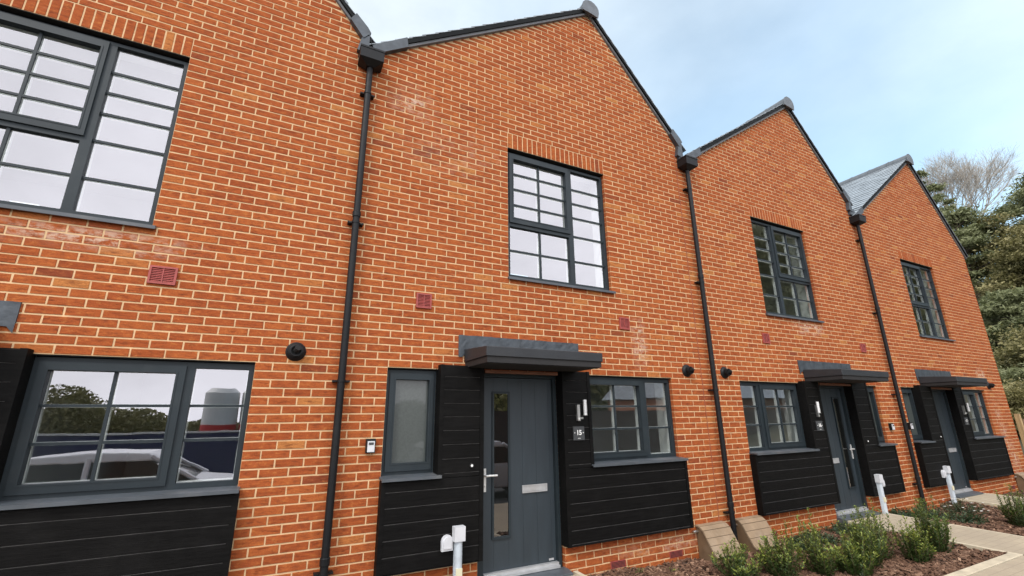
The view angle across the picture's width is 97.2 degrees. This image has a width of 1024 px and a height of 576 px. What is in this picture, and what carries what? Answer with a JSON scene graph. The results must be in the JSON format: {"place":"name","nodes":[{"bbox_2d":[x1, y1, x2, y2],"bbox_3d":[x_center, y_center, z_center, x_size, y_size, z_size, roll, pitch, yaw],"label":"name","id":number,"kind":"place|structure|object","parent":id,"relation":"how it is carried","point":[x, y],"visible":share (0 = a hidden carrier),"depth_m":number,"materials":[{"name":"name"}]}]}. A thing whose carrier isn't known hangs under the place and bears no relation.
{"place":"outdoors","nodes":[
{"label":"outdoors","id":0,"kind":"place"},
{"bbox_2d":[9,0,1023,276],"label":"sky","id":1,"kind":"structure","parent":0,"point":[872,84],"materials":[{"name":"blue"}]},
{"bbox_2d":[572,493,1023,575],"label":"path","id":2,"kind":"structure","parent":0,"point":[997,541],"depth_m":6.23,"materials":[{"name":"beige concrete"}]},
{"bbox_2d":[970,556,1023,575],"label":"pavement","id":3,"kind":"structure","parent":0,"point":[1014,567],"depth_m":4.89,"materials":[{"name":"beige concrete"}]},
{"bbox_2d":[1012,388,1023,454],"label":"hillside","id":4,"kind":"structure","parent":0,"point":[1020,441],"depth_m":16.29,"materials":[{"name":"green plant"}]},
{"bbox_2d":[916,168,964,238],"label":"pine tree","id":5,"kind":"object","parent":4,"relation":"on","point":[936,188],"visible":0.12,"depth_m":46.87,"materials":[{"name":"green plant"}]},
{"bbox_2d":[919,142,1023,214],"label":"bare tree","id":6,"kind":"object","parent":4,"relation":"on","point":[966,177],"visible":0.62,"depth_m":53.97,"materials":[{"name":"grey plant"}]},
{"bbox_2d":[941,204,1023,343],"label":"pine tree","id":7,"kind":"object","parent":4,"relation":"on","point":[960,219],"visible":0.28,"depth_m":41.13,"materials":[{"name":"green plant"}]},
{"bbox_2d":[966,209,1023,286],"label":"ivy clad tree","id":8,"kind":"object","parent":4,"relation":"on","point":[1000,223],"visible":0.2,"depth_m":41.51,"materials":[{"name":"green plant"}]},
{"bbox_2d":[972,221,1023,296],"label":"ivy clad tree","id":9,"kind":"object","parent":4,"relation":"on","point":[1016,234],"visible":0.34,"depth_m":37.80,"materials":[{"name":"green plant"}]},
{"bbox_2d":[974,238,1023,322],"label":"ivy clad tree","id":10,"kind":"object","parent":4,"relation":"on","point":[1008,277],"visible":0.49,"depth_m":36.43,"materials":[{"name":"green plant"}]},
{"bbox_2d":[978,285,1023,368],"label":"pine tree","id":11,"kind":"object","parent":4,"relation":"on","point":[1008,304],"visible":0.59,"depth_m":30.57,"materials":[{"name":"green plant"}]},
{"bbox_2d":[984,173,1023,227],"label":"conifer tree","id":12,"kind":"object","parent":4,"relation":"on","point":[1015,203],"visible":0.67,"depth_m":43.49,"materials":[{"name":"green plant"}]},
{"bbox_2d":[989,319,1023,371],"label":"ivy clad tree","id":13,"kind":"object","parent":4,"relation":"on","point":[1012,354],"visible":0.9,"depth_m":27.18,"materials":[{"name":"green plant"}]},
{"bbox_2d":[997,363,1023,387],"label":"pine tree","id":14,"kind":"object","parent":4,"relation":"on","point":[1015,373],"visible":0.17,"depth_m":25.25,"materials":[{"name":"green plant"}]},
{"bbox_2d":[1003,377,1023,434],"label":"bramble thicket","id":15,"kind":"object","parent":4,"relation":"on","point":[1015,397],"visible":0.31,"depth_m":16.92,"materials":[{"name":"green plant"}]},
{"bbox_3d":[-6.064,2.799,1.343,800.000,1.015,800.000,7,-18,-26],"label":"ground","id":16,"kind":"structure","parent":0,"visible":0},
{"bbox_2d":[0,0,384,575],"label":"terraced house","id":17,"kind":"structure","parent":16,"relation":"on","point":[178,249],"depth_m":4.08,"materials":[{"name":"orange brick"}]},
{"bbox_2d":[0,4,189,228],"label":"upper window","id":18,"kind":"structure","parent":17,"relation":"in","point":[111,49],"depth_m":3.92,"materials":[{"name":"paint"}]},
{"bbox_2d":[0,354,255,509],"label":"window frame","id":19,"kind":"structure","parent":17,"relation":"in","point":[15,493],"depth_m":3.48,"materials":[{"name":"paint"}]},
{"bbox_2d":[328,0,737,575],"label":"terraced house","id":20,"kind":"structure","parent":16,"relation":"on","point":[544,153],"depth_m":5.39,"materials":[{"name":"orange brick"}]},
{"bbox_2d":[365,439,375,452],"bbox_3d":[-1.322,1.476,4.220,0.084,0.126,0.060,7,-18,-26],"label":"key safe","id":21,"kind":"object","parent":20,"relation":"attached to","point":[370,444],"visible":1,"depth_m":4.20,"materials":[{"name":"grey plastic"}]},
{"bbox_2d":[379,367,441,482],"bbox_3d":[-0.992,1.326,4.475,0.568,1.050,0.260,7,-18,-26],"label":"side light window","id":22,"kind":"structure","parent":20,"relation":"in","point":[409,419],"depth_m":4.52,"materials":[{"name":"paint"}]},
{"bbox_2d":[441,525,465,575],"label":"cable riser","id":23,"kind":"object","parent":20,"relation":"attached to","point":[453,542],"visible":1,"depth_m":4.23,"materials":[{"name":"grey plastic"}]},
{"bbox_2d":[477,373,572,575],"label":"front door","id":24,"kind":"structure","parent":20,"relation":"in","point":[522,519],"depth_m":4.93,"materials":[{"name":"paint"}]},
{"bbox_2d":[508,148,615,293],"bbox_3d":[0.584,-0.839,6.124,1.605,1.807,0.390,7,-18,-26],"label":"upper window","id":25,"kind":"structure","parent":20,"relation":"in","point":[566,172],"depth_m":6.09,"materials":[{"name":"paint"}]},
{"bbox_2d":[573,426,584,439],"bbox_3d":[0.768,1.672,5.197,0.152,0.151,0.018,7,-18,-26],"label":"house number sign","id":26,"kind":"object","parent":20,"relation":"attached to","point":[578,433],"visible":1,"depth_m":5.19,"materials":[{"name":"stone"}]},
{"bbox_2d":[576,400,586,420],"bbox_3d":[0.809,1.422,5.254,0.130,0.236,0.055,-5,-16,14],"label":"wall lamp","id":27,"kind":"object","parent":20,"relation":"attached to","point":[578,418],"visible":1,"depth_m":5.24,"materials":[{"name":"metal"}]},
{"bbox_2d":[589,375,688,466],"bbox_3d":[1.487,1.683,5.822,1.503,1.051,0.480,7,-18,-26],"label":"window frame","id":28,"kind":"structure","parent":20,"relation":"in","point":[667,453],"depth_m":5.84,"materials":[{"name":"paint"}]},
{"bbox_2d":[693,521,744,562],"bbox_3d":[2.587,3.204,5.660,0.560,0.416,0.297,7,-18,-26],"label":"gas meter box","id":29,"kind":"object","parent":20,"relation":"attached to","point":[713,536],"visible":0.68,"depth_m":5.65,"materials":[{"name":"plastic"}]},
{"bbox_2d":[573,493,1023,575],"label":"kerb edging","id":30,"kind":"object","parent":16,"relation":"on","point":[985,565],"visible":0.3,"depth_m":5.26,"materials":[{"name":"beige concrete"}]},
{"bbox_2d":[683,96,927,538],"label":"terraced house","id":31,"kind":"structure","parent":16,"relation":"on","point":[795,337],"depth_m":7.83,"materials":[{"name":"orange brick"}]},
{"bbox_2d":[735,515,780,553],"bbox_3d":[3.236,3.289,5.982,0.560,0.416,0.297,7,-18,-26],"label":"gas meter box","id":32,"kind":"object","parent":31,"relation":"attached to","point":[751,529],"visible":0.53,"depth_m":5.97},
{"bbox_2d":[739,381,819,454],"bbox_3d":[4.039,2.016,7.086,1.503,1.051,0.480,7,-18,-26],"label":"window frame","id":33,"kind":"structure","parent":31,"relation":"in","point":[796,443],"depth_m":7.09,"materials":[{"name":"paint"}]},
{"bbox_2d":[750,216,824,322],"bbox_3d":[4.851,-0.282,8.238,1.605,1.807,0.390,7,-18,-26],"label":"upper window","id":34,"kind":"structure","parent":31,"relation":"in","point":[801,278],"depth_m":8.30,"materials":[{"name":"paint"}]},
{"bbox_2d":[815,402,820,416],"bbox_3d":[4.935,1.961,7.298,0.055,0.236,0.130,-7,-17,20],"label":"wall lamp","id":35,"kind":"object","parent":31,"relation":"attached to","point":[817,407],"visible":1,"depth_m":7.27,"materials":[{"name":"metal"}]},
{"bbox_2d":[815,421,823,430],"bbox_3d":[4.953,2.218,7.270,0.152,0.151,0.018,7,-18,-26],"label":"house number sign","id":36,"kind":"object","parent":31,"relation":"attached to","point":[819,425],"visible":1,"depth_m":7.26,"materials":[{"name":"stone"}]},
{"bbox_2d":[819,385,879,523],"bbox_3d":[5.527,2.707,7.550,1.055,2.128,0.236,7,-18,-26],"label":"front door","id":37,"kind":"structure","parent":31,"relation":"in","point":[839,429],"depth_m":7.67,"materials":[{"name":"paint"}]},
{"bbox_2d":[874,474,888,513],"bbox_3d":[6.219,3.507,7.535,0.216,0.746,0.083,7,-18,-26],"label":"cable riser","id":38,"kind":"object","parent":31,"relation":"attached to","point":[880,482],"visible":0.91,"depth_m":7.53,"materials":[{"name":"grey plastic"}]},
{"bbox_2d":[867,386,897,445],"bbox_3d":[6.619,2.320,8.245,0.568,1.050,0.260,7,-18,-26],"label":"side light window","id":39,"kind":"structure","parent":31,"relation":"in","point":[871,394],"depth_m":8.35,"materials":[{"name":"paint"}]},
{"bbox_2d":[888,423,894,429],"bbox_3d":[7.032,2.566,8.358,0.084,0.126,0.060,7,-18,-26],"label":"key safe","id":40,"kind":"object","parent":31,"relation":"attached to","point":[891,426],"visible":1,"depth_m":8.34,"materials":[{"name":"grey plastic"}]},
{"bbox_2d":[589,490,1023,575],"bbox_3d":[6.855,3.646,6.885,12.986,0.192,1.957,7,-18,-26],"label":"bark mulch","id":41,"kind":"object","parent":16,"relation":"on","point":[895,565],"visible":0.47,"depth_m":5.35,"materials":[{"name":"brown wood"}]},
{"bbox_2d":[710,537,766,575],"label":"evergreen shrub","id":42,"kind":"object","parent":41,"relation":"on","point":[736,565],"visible":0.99,"depth_m":5.00,"materials":[{"name":"green plant"}]},
{"bbox_2d":[755,521,804,575],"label":"evergreen shrub","id":43,"kind":"object","parent":41,"relation":"on","point":[785,566],"visible":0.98,"depth_m":4.95,"materials":[{"name":"green plant"}]},
{"bbox_2d":[784,534,822,551],"bbox_3d":[3.869,3.380,5.996,0.525,0.198,0.481,7,-18,-26],"label":"ground cover plant","id":44,"kind":"object","parent":41,"relation":"on","point":[796,540],"visible":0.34,"depth_m":5.98,"materials":[{"name":"green plant"}]},
{"bbox_2d":[792,507,840,575],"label":"evergreen shrub","id":45,"kind":"object","parent":41,"relation":"on","point":[819,561],"visible":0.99,"depth_m":4.98,"materials":[{"name":"green plant"}]},
{"bbox_2d":[797,528,838,545],"bbox_3d":[4.265,3.458,6.270,0.564,0.210,0.531,7,-18,-26],"label":"ground cover plant","id":46,"kind":"object","parent":41,"relation":"on","point":[830,538],"visible":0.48,"depth_m":6.23,"materials":[{"name":"green plant"}]},
{"bbox_2d":[820,520,860,534],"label":"ground cover plant","id":47,"kind":"object","parent":41,"relation":"on","point":[843,527],"visible":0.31,"depth_m":6.63,"materials":[{"name":"green plant"}]},
{"bbox_2d":[826,530,878,575],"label":"evergreen shrub","id":48,"kind":"object","parent":41,"relation":"on","point":[850,562],"visible":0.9,"depth_m":5.02,"materials":[{"name":"green plant"}]},
{"bbox_2d":[834,505,887,567],"bbox_3d":[4.146,2.960,5.381,0.545,0.683,0.488,-5,-17,16],"label":"evergreen shrub","id":49,"kind":"object","parent":41,"relation":"on","point":[859,538],"visible":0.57,"depth_m":5.31,"materials":[{"name":"green plant"}]},
{"bbox_2d":[852,498,898,559],"bbox_3d":[4.564,3.039,5.702,0.485,0.720,0.444,7,-18,-26],"label":"evergreen shrub","id":50,"kind":"object","parent":41,"relation":"on","point":[883,533],"visible":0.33,"depth_m":5.63,"materials":[{"name":"green plant"}]},
{"bbox_2d":[888,506,917,517],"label":"ground cover plant","id":51,"kind":"object","parent":41,"relation":"on","point":[901,512],"visible":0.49,"depth_m":7.54,"materials":[{"name":"green plant"}]},
{"bbox_2d":[886,515,936,563],"bbox_3d":[4.909,3.079,5.528,0.363,0.526,0.401,7,-18,-26],"label":"evergreen shrub","id":52,"kind":"object","parent":41,"relation":"on","point":[918,553],"visible":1,"depth_m":5.47,"materials":[{"name":"green plant"}]},
{"bbox_2d":[912,494,943,541],"bbox_3d":[5.537,3.077,6.012,0.304,0.622,0.347,7,-18,-26],"label":"evergreen shrub","id":53,"kind":"object","parent":41,"relation":"on","point":[930,514],"visible":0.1,"depth_m":6.03,"materials":[{"name":"green plant"}]},
{"bbox_2d":[908,504,952,517],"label":"ground cover plant","id":54,"kind":"object","parent":41,"relation":"on","point":[940,515],"visible":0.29,"depth_m":7.56,"materials":[{"name":"green plant"}]},
{"bbox_2d":[906,498,955,553],"bbox_3d":[5.345,3.027,5.769,0.476,0.671,0.502,7,-18,-26],"label":"evergreen shrub","id":55,"kind":"object","parent":41,"relation":"on","point":[937,543],"visible":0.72,"depth_m":5.68,"materials":[{"name":"green plant"}]},
{"bbox_2d":[930,498,988,515],"bbox_3d":[7.934,3.878,8.027,0.760,0.257,0.821,-12,-20,36],"label":"ground cover plant","id":56,"kind":"object","parent":41,"relation":"on","point":[957,505],"visible":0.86,"depth_m":7.97,"materials":[{"name":"green plant"}]},
{"bbox_2d":[942,511,989,524],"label":"ground cover plant","id":57,"kind":"object","parent":41,"relation":"on","point":[968,517],"visible":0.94,"depth_m":7.32,"materials":[{"name":"green plant"}]},
{"bbox_2d":[995,483,1023,526],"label":"evergreen shrub","id":58,"kind":"object","parent":41,"relation":"on","point":[1009,515],"visible":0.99,"depth_m":7.10,"materials":[{"name":"green plant"}]},
{"bbox_2d":[839,154,1023,510],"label":"terraced house","id":59,"kind":"structure","parent":16,"relation":"on","point":[943,361],"depth_m":10.21,"materials":[{"name":"red brick"}]},
{"bbox_2d":[907,422,913,428],"bbox_3d":[7.646,2.646,8.662,0.084,0.126,0.060,7,-18,-26],"label":"key safe","id":60,"kind":"object","parent":59,"relation":"attached to","point":[910,425],"visible":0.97,"depth_m":8.64,"materials":[{"name":"grey plastic"}]},
{"bbox_2d":[900,387,935,442],"bbox_3d":[7.908,2.488,8.883,0.568,1.050,0.260,7,-18,-26],"label":"side light window","id":61,"kind":"structure","parent":59,"relation":"in","point":[907,395],"depth_m":8.98,"materials":[{"name":"glass"}]},
{"bbox_2d":[899,258,955,340],"bbox_3d":[9.484,0.323,10.533,1.605,1.807,0.390,7,-18,-26],"label":"upper window","id":62,"kind":"structure","parent":59,"relation":"in","point":[929,303],"depth_m":10.60,"materials":[{"name":"paint"}]},
{"bbox_2d":[941,466,956,503],"bbox_3d":[8.311,3.780,8.571,0.216,0.746,0.083,7,-18,-26],"label":"cable riser","id":63,"kind":"object","parent":59,"relation":"attached to","point":[945,471],"visible":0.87,"depth_m":8.60,"materials":[{"name":"grey plastic"}]},
{"bbox_2d":[931,389,983,498],"bbox_3d":[9.011,3.161,9.277,1.055,2.128,0.236,7,-18,-26],"label":"front door","id":64,"kind":"structure","parent":59,"relation":"in","point":[962,487],"depth_m":9.43,"materials":[{"name":"paint"}]},
{"bbox_2d":[962,403,969,413],"bbox_3d":[9.709,2.584,9.663,0.130,0.236,0.055,-5,-16,14],"label":"wall lamp","id":65,"kind":"object","parent":59,"relation":"attached to","point":[968,408],"visible":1,"depth_m":9.65,"materials":[{"name":"metal"}]},
{"bbox_2d":[964,417,968,424],"bbox_3d":[9.668,2.834,9.605,0.152,0.151,0.018,7,-18,-26],"label":"house number sign","id":66,"kind":"object","parent":59,"relation":"attached to","point":[966,421],"visible":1,"depth_m":9.59,"materials":[{"name":"stone"}]},
{"bbox_2d":[962,389,1005,438],"bbox_3d":[10.388,2.845,10.231,1.503,1.051,0.480,7,-18,-26],"label":"window frame","id":67,"kind":"structure","parent":59,"relation":"in","point":[977,406],"depth_m":10.34,"materials":[{"name":"paint"}]},
{"bbox_2d":[1014,472,1023,490],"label":"gas meter box","id":68,"kind":"object","parent":59,"relation":"attached to","point":[1019,477],"visible":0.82,"depth_m":10.14,"materials":[{"name":"plastic"}]},
{"bbox_2d":[1014,414,1023,446],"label":"timber fence","id":69,"kind":"object","parent":16,"relation":"on","point":[1019,420],"visible":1,"depth_m":12.10,"materials":[{"name":"beige wood"}]}
]}

